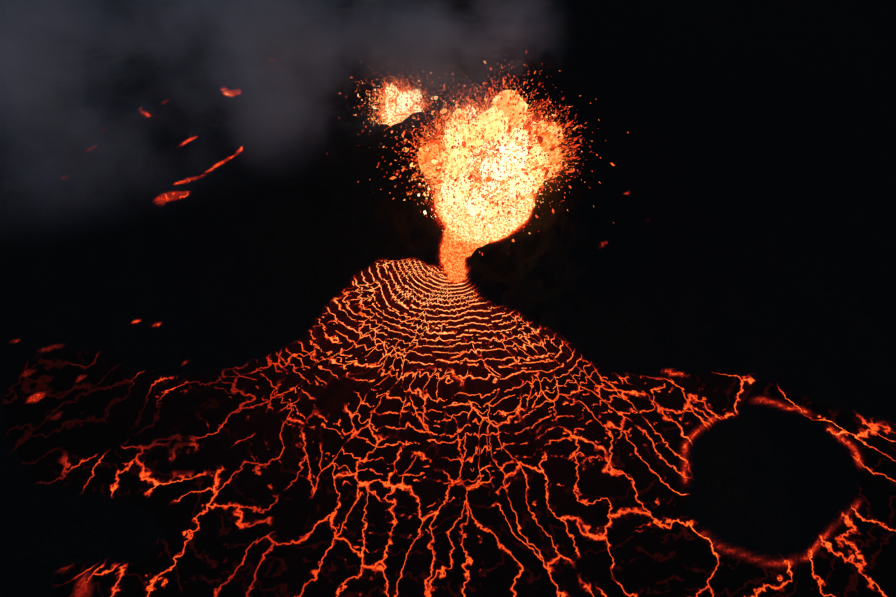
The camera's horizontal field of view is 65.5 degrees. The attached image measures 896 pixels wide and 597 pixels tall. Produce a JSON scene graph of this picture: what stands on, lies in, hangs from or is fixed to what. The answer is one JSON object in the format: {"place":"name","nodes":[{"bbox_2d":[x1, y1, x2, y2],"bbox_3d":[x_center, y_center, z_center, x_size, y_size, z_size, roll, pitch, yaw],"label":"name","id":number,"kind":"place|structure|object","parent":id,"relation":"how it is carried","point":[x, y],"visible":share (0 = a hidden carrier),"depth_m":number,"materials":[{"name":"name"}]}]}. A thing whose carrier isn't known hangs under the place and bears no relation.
{"place":"outdoors","nodes":[
{"label":"outdoors","id":0,"kind":"place"},
{"bbox_2d":[0,0,572,248],"label":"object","id":1,"kind":"structure","parent":0,"point":[265,14],"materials":[{"name":"grey"}]},
{"bbox_2d":[357,71,438,124],"bbox_3d":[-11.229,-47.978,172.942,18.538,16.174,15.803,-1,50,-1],"label":"lava particles","id":2,"kind":"object","parent":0,"point":[391,90],"depth_m":170.56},
{"bbox_2d":[380,88,424,119],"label":"lava particles","id":3,"kind":"object","parent":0,"point":[399,99],"depth_m":170.91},
{"bbox_2d":[384,85,421,125],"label":"fountain","id":4,"kind":"object","parent":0,"point":[399,101],"depth_m":170.71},
{"bbox_2d":[0,0,895,596],"bbox_3d":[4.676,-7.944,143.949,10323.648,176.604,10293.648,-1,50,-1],"label":"lava field terrain","id":5,"kind":"structure","parent":0,"point":[656,358],"depth_m":147.16,"materials":[{"name":"black stone"}]},
{"bbox_2d":[339,61,440,138],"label":"lava particles","id":6,"kind":"object","parent":5,"relation":"on","point":[406,104],"depth_m":170.62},
{"bbox_2d":[327,55,628,261],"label":"lava particles","id":7,"kind":"object","parent":5,"relation":"on","point":[478,186],"visible":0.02,"depth_m":152.72,"materials":[{"name":"orange"}]},
{"bbox_2d":[418,90,563,217],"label":"fountain","id":8,"kind":"object","parent":5,"relation":"on","point":[492,124],"depth_m":151.94,"materials":[{"name":"yellow liquid"}]},
{"bbox_2d":[396,61,576,241],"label":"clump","id":9,"kind":"object","parent":8,"relation":"on","point":[491,158],"depth_m":152.50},
{"bbox_2d":[395,52,593,227],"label":"fountain spray","id":10,"kind":"object","parent":5,"relation":"on","point":[549,155],"depth_m":151.64,"materials":[{"name":"orange"}]},
{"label":"fountain haze","id":11,"kind":"object","parent":5,"relation":"on","visible":0},
{"bbox_2d":[416,85,568,222],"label":"lava particles","id":12,"kind":"object","parent":11,"relation":"in","point":[489,178],"depth_m":152.71,"materials":[{"name":"orange"}]}
]}

